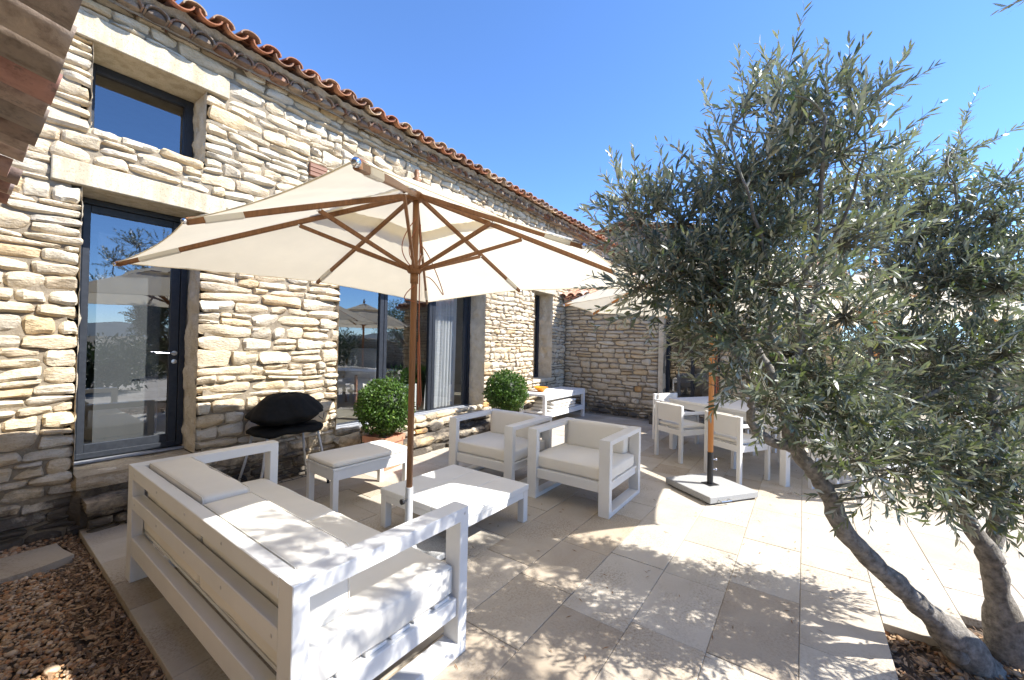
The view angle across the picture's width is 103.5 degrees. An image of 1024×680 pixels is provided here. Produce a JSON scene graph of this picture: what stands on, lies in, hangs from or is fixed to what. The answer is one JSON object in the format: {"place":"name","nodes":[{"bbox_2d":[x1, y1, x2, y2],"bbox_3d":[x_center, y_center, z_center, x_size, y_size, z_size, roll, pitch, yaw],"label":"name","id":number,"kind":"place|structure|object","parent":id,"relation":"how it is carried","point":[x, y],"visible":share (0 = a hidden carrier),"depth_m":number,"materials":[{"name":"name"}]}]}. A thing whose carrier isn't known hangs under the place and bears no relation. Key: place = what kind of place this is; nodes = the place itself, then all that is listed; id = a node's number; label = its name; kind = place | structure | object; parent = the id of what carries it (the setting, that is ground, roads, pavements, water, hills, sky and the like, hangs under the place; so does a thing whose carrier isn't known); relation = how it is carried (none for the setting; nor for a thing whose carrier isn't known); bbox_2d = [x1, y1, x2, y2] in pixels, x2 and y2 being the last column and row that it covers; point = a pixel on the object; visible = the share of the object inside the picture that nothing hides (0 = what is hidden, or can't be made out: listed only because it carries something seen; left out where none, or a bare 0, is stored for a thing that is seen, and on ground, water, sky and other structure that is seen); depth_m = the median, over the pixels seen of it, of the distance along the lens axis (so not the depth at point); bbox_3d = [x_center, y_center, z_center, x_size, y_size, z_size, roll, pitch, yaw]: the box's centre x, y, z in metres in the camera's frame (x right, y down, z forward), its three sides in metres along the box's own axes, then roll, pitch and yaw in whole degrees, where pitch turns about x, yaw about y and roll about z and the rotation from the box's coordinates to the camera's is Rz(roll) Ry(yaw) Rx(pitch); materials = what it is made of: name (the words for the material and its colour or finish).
{"place":"outdoors","nodes":[
{"label":"outdoors","id":0,"kind":"place"},
{"bbox_2d":[0,533,162,679],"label":"gravel path","id":1,"kind":"structure","parent":0,"point":[84,643],"depth_m":2.05,"materials":[{"name":"brown gravel"}]},
{"bbox_2d":[0,543,74,583],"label":"stepping stone","id":2,"kind":"object","parent":1,"relation":"on","point":[30,563],"visible":0.88,"depth_m":2.62,"materials":[{"name":"stone"}]},
{"bbox_2d":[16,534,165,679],"bbox_3d":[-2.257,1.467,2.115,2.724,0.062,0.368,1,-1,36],"label":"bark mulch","id":3,"kind":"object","parent":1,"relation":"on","point":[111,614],"visible":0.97,"depth_m":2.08,"materials":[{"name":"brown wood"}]},
{"bbox_2d":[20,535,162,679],"bbox_3d":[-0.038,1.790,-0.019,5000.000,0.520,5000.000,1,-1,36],"label":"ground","id":4,"kind":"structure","parent":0,"point":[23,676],"depth_m":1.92,"materials":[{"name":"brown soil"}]},
{"bbox_2d":[0,0,81,203],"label":"roof","id":5,"kind":"structure","parent":4,"relation":"on","point":[36,37],"depth_m":1.33,"materials":[{"name":"brown wood"}]},
{"bbox_2d":[0,0,630,550],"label":"stone house","id":6,"kind":"structure","parent":4,"relation":"on","point":[164,118],"depth_m":3.84,"materials":[{"name":"stone"}]},
{"bbox_2d":[92,232,161,442],"bbox_3d":[-3.488,0.041,3.676,0.010,1.950,0.430,1,-1,36],"label":"door glass","id":7,"kind":"object","parent":6,"relation":"hanging from","point":[126,365],"visible":0.88,"depth_m":3.66,"materials":[{"name":"clear glass"}]},
{"bbox_2d":[68,197,186,465],"bbox_3d":[-3.351,-0.073,3.569,0.134,2.185,0.752,1,-1,36],"label":"door","id":8,"kind":"structure","parent":6,"relation":"in","point":[87,453],"depth_m":3.60,"materials":[{"name":"black metal"}]},
{"bbox_2d":[83,63,193,157],"bbox_3d":[-3.315,-1.970,3.622,0.060,0.650,0.726,1,-1,36],"label":"window","id":9,"kind":"structure","parent":6,"relation":"in","point":[187,133],"depth_m":3.69,"materials":[{"name":"black metal"}]},
{"bbox_2d":[337,348,376,404],"bbox_3d":[-2.762,0.641,7.073,0.721,0.990,0.878,1,-1,16],"label":"lounge chair","id":10,"kind":"object","parent":6,"relation":"in","point":[360,371],"visible":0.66,"depth_m":7.22,"materials":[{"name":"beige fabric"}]},
{"bbox_2d":[386,364,416,410],"bbox_3d":[-1.852,0.767,6.593,0.627,0.767,0.634,1,-1,-12],"label":"indoor planter","id":11,"kind":"object","parent":6,"relation":"in","point":[399,373],"visible":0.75,"depth_m":6.55,"materials":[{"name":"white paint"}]},
{"bbox_2d":[336,293,470,428],"bbox_3d":[-1.544,0.106,6.073,0.160,2.143,2.699,1,-1,36],"label":"window","id":12,"kind":"structure","parent":6,"relation":"in","point":[382,298],"depth_m":6.42,"materials":[{"name":"black metal"}]},
{"bbox_2d":[332,409,490,456],"bbox_3d":[-1.188,1.323,5.837,0.840,0.384,2.880,1,-1,36],"label":"window ledge","id":13,"kind":"object","parent":6,"relation":"attached to","point":[431,436],"depth_m":5.61,"materials":[{"name":"stone"}]},
{"bbox_2d":[424,298,456,408],"bbox_3d":[-1.212,0.069,6.890,0.080,2.140,0.694,1,-1,36],"label":"curtain","id":14,"kind":"object","parent":6,"relation":"hanging from","point":[445,348],"visible":0.69,"depth_m":6.96,"materials":[{"name":"white fabric"}]},
{"bbox_2d":[533,295,539,376],"bbox_3d":[0.366,-0.093,8.743,0.060,1.806,0.726,1,-1,36],"label":"window","id":15,"kind":"structure","parent":6,"relation":"in","point":[536,296],"depth_m":8.99,"materials":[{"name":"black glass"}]},
{"bbox_2d":[596,212,705,270],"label":"roof","id":16,"kind":"structure","parent":4,"relation":"on","point":[619,243],"depth_m":14.35,"materials":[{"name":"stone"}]},
{"bbox_2d":[842,346,1023,412],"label":"garden wall","id":17,"kind":"structure","parent":4,"relation":"on","point":[1016,393],"depth_m":9.64,"materials":[{"name":"stone"}]},
{"bbox_2d":[79,411,1021,679],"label":"terrace bedding","id":18,"kind":"object","parent":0,"point":[597,567],"visible":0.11,"depth_m":2.50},
{"bbox_2d":[559,255,848,434],"bbox_3d":[4.130,-0.112,9.032,5.080,3.693,3.554,1,-1,36],"label":"stone annex","id":19,"kind":"object","parent":18,"relation":"on","point":[613,371],"visible":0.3,"depth_m":8.61,"materials":[{"name":"beige stone"}]},
{"bbox_2d":[665,317,719,411],"bbox_3d":[3.516,0.409,7.852,1.000,2.000,0.060,1,-1,36],"label":"door","id":20,"kind":"structure","parent":19,"relation":"in","point":[667,389],"depth_m":8.08,"materials":[{"name":"black glass"}]},
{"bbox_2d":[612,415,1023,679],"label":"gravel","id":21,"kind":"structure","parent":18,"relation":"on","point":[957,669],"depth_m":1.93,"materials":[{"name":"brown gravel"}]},
{"bbox_2d":[80,412,1023,679],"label":"terrace","id":22,"kind":"structure","parent":0,"point":[530,576],"depth_m":2.50,"materials":[{"name":"stone"}]},
{"bbox_2d":[66,449,191,532],"bbox_3d":[-3.112,1.247,3.373,0.610,0.473,0.832,1,-1,36],"label":"door step","id":23,"kind":"object","parent":22,"relation":"on","point":[98,499],"depth_m":3.08,"materials":[{"name":"stone"}]},
{"bbox_2d":[232,392,329,483],"bbox_3d":[-2.239,0.981,3.970,0.565,0.932,0.776,1,-1,36],"label":"barbecue","id":24,"kind":"object","parent":22,"relation":"on","point":[276,415],"visible":0.85,"depth_m":3.83,"materials":[{"name":"black metal"}]},
{"bbox_2d":[125,440,468,679],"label":"sofa","id":25,"kind":"object","parent":22,"relation":"on","point":[288,584],"visible":1,"depth_m":1.69,"materials":[{"name":"white paint"}]},
{"bbox_2d":[306,440,406,512],"bbox_3d":[-1.424,1.242,3.787,0.470,0.439,0.784,1,-1,38],"label":"bench","id":26,"kind":"object","parent":22,"relation":"on","point":[334,466],"visible":0.93,"depth_m":3.60,"materials":[{"name":"white paint"}]},
{"bbox_2d":[113,157,652,559],"bbox_3d":[-0.685,0.139,2.775,2.577,2.637,2.578,1,-1,36],"label":"parasol","id":27,"kind":"object","parent":22,"relation":"on","point":[358,223],"visible":0.97,"depth_m":2.84,"materials":[{"name":"beige fabric"}]},
{"bbox_2d":[352,375,415,470],"bbox_3d":[-1.477,0.940,4.694,0.715,1.059,0.715,1,-1,8],"label":"potted boxwood","id":28,"kind":"object","parent":22,"relation":"on","point":[384,411],"visible":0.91,"depth_m":4.52,"materials":[{"name":"plant"}]},
{"bbox_2d":[380,464,528,527],"bbox_3d":[-0.451,1.326,3.254,0.858,0.300,0.820,1,-1,36],"label":"coffee table","id":29,"kind":"object","parent":22,"relation":"on","point":[482,495],"visible":0.81,"depth_m":3.16,"materials":[{"name":"white paint"}]},
{"bbox_2d":[449,408,551,483],"bbox_3d":[-0.118,1.161,4.456,0.830,0.670,0.790,1,-1,34],"label":"armchair","id":30,"kind":"object","parent":22,"relation":"on","point":[501,445],"visible":0.85,"depth_m":4.31,"materials":[{"name":"white paint"}]},
{"bbox_2d":[482,368,528,410],"bbox_3d":[-0.093,0.978,6.356,0.737,1.078,0.725,1,-1,12],"label":"potted boxwood","id":31,"kind":"object","parent":22,"relation":"on","point":[507,390],"visible":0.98,"depth_m":6.17,"materials":[{"name":"plant"}]},
{"bbox_2d":[519,386,584,416],"bbox_3d":[0.817,1.265,7.857,0.550,0.575,1.580,1,-1,36],"label":"console table","id":32,"kind":"object","parent":22,"relation":"on","point":[547,394],"visible":0.65,"depth_m":7.60,"materials":[{"name":"white paint"}]},
{"bbox_2d":[534,386,547,391],"bbox_3d":[0.541,0.924,7.571,0.280,0.088,0.280,1,-1,36],"label":"bowl","id":33,"kind":"object","parent":32,"relation":"on","point":[540,388],"visible":1,"depth_m":7.52,"materials":[{"name":"orange ceramic"}]},
{"bbox_2d":[531,404,574,411],"bbox_3d":[0.804,1.277,7.754,0.426,0.067,1.008,1,-1,36],"label":"folded cushion","id":34,"kind":"object","parent":32,"relation":"on","point":[550,409],"visible":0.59,"depth_m":7.43,"materials":[{"name":"beige fabric"}]},
{"bbox_2d":[533,401,575,407],"bbox_3d":[0.828,1.222,7.764,0.428,0.068,0.958,1,-1,36],"label":"folded cushion","id":35,"kind":"object","parent":34,"relation":"on","point":[553,406],"visible":0.58,"depth_m":7.47,"materials":[{"name":"beige fabric"}]},
{"bbox_2d":[535,397,575,404],"bbox_3d":[0.850,1.166,7.774,0.427,0.068,0.907,1,-1,36],"label":"folded cushion","id":36,"kind":"object","parent":35,"relation":"on","point":[559,401],"visible":0.72,"depth_m":7.55,"materials":[{"name":"beige fabric"}]},
{"bbox_2d":[527,417,640,518],"bbox_3d":[0.715,1.173,3.952,0.830,0.670,0.790,1,-1,36],"label":"armchair","id":37,"kind":"object","parent":22,"relation":"on","point":[594,456],"visible":1,"depth_m":3.83,"materials":[{"name":"white paint"}]},
{"bbox_2d":[652,393,698,445],"bbox_3d":[2.535,1.208,6.269,0.470,0.726,0.480,1,-1,-22],"label":"dining chair","id":38,"kind":"object","parent":22,"relation":"on","point":[662,397],"visible":0.33,"depth_m":6.37,"materials":[{"name":"white paint"}]},
{"bbox_2d":[649,415,704,423],"bbox_3d":[3.152,1.524,7.499,1.069,0.169,0.510,1,-1,36],"label":"annex step","id":39,"kind":"object","parent":22,"relation":"on","point":[701,420],"visible":0.07,"depth_m":7.58,"materials":[{"name":"stone"}]},
{"bbox_2d":[654,401,704,463],"bbox_3d":[2.248,1.193,5.362,0.480,0.726,0.470,1,-1,-22],"label":"dining chair","id":40,"kind":"object","parent":22,"relation":"on","point":[672,415],"visible":0.96,"depth_m":5.21,"materials":[{"name":"white paint"}]},
{"bbox_2d":[454,447,1006,679],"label":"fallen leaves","id":41,"kind":"object","parent":22,"relation":"on","point":[750,581],"visible":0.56,"depth_m":2.54,"materials":[{"name":"brown plant"}]},
{"bbox_2d":[704,411,770,484],"bbox_3d":[2.565,1.191,4.616,0.480,0.726,0.470,1,-1,-22],"label":"dining chair","id":42,"kind":"object","parent":22,"relation":"on","point":[728,428],"visible":0.77,"depth_m":4.47,"materials":[{"name":"white paint"}]},
{"bbox_2d":[563,247,916,504],"bbox_3d":[2.036,0.192,4.114,2.809,2.690,2.808,1,-1,-19],"label":"parasol","id":43,"kind":"object","parent":22,"relation":"on","point":[709,487],"visible":0.14,"depth_m":4.09,"materials":[{"name":"fabric"}]},
{"bbox_2d":[727,397,776,455],"bbox_3d":[3.430,1.223,5.825,0.480,0.726,0.470,1,-1,-22],"label":"dining chair","id":44,"kind":"object","parent":22,"relation":"on","point":[774,450],"visible":0.03,"depth_m":5.69,"materials":[{"name":"white paint"}]},
{"bbox_2d":[669,396,835,486],"bbox_3d":[2.990,1.207,5.212,0.900,0.725,1.700,1,-1,-22],"label":"dining table","id":45,"kind":"object","parent":22,"relation":"on","point":[696,404],"visible":0.42,"depth_m":5.02,"materials":[{"name":"white paint"}]},
{"bbox_2d":[777,409,826,462],"bbox_3d":[3.734,1.221,5.085,0.480,0.726,0.470,1,-1,-22],"label":"dining chair","id":46,"kind":"object","parent":22,"relation":"on","point":[778,450],"visible":0.04,"depth_m":5.11,"materials":[{"name":"white paint"}]},
{"bbox_2d":[808,429,889,503],"bbox_3d":[3.435,1.204,4.130,0.470,0.726,0.480,1,-1,-22],"label":"dining chair","id":47,"kind":"object","parent":22,"relation":"on","point":[835,481],"visible":0.02,"depth_m":4.08,"materials":[{"name":"white paint"}]},
{"bbox_2d":[761,257,1023,471],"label":"parasol","id":48,"kind":"object","parent":22,"relation":"on","point":[909,314],"visible":0.03,"depth_m":5.13,"materials":[{"name":"fabric"}]},
{"bbox_2d":[841,301,1022,414],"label":"patio umbrella","id":49,"kind":"object","parent":22,"relation":"on","point":[863,328],"visible":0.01,"depth_m":8.91,"materials":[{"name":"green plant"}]},
{"bbox_2d":[952,411,1023,451],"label":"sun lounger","id":50,"kind":"object","parent":22,"relation":"on","point":[975,427],"visible":0.02,"depth_m":5.63,"materials":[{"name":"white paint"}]},
{"bbox_2d":[958,252,1023,363],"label":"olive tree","id":51,"kind":"object","parent":22,"relation":"on","point":[1006,321],"visible":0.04,"depth_m":7.08,"materials":[{"name":"green plant"}]},
{"bbox_2d":[175,0,1023,341],"label":"sky","id":52,"kind":"structure","parent":0,"point":[536,94],"materials":[{"name":"blue"}]},
{"bbox_2d":[886,626,1023,679],"bbox_3d":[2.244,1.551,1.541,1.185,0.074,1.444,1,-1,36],"label":"bark mulch","id":53,"kind":"object","parent":0,"point":[943,657],"visible":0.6,"depth_m":1.94,"materials":[{"name":"brown wood"}]},
{"bbox_2d":[568,0,1023,679],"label":"olive tree","id":54,"kind":"object","parent":53,"relation":"on","point":[734,242],"visible":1,"depth_m":1.86,"materials":[{"name":"green plant"}]}
]}

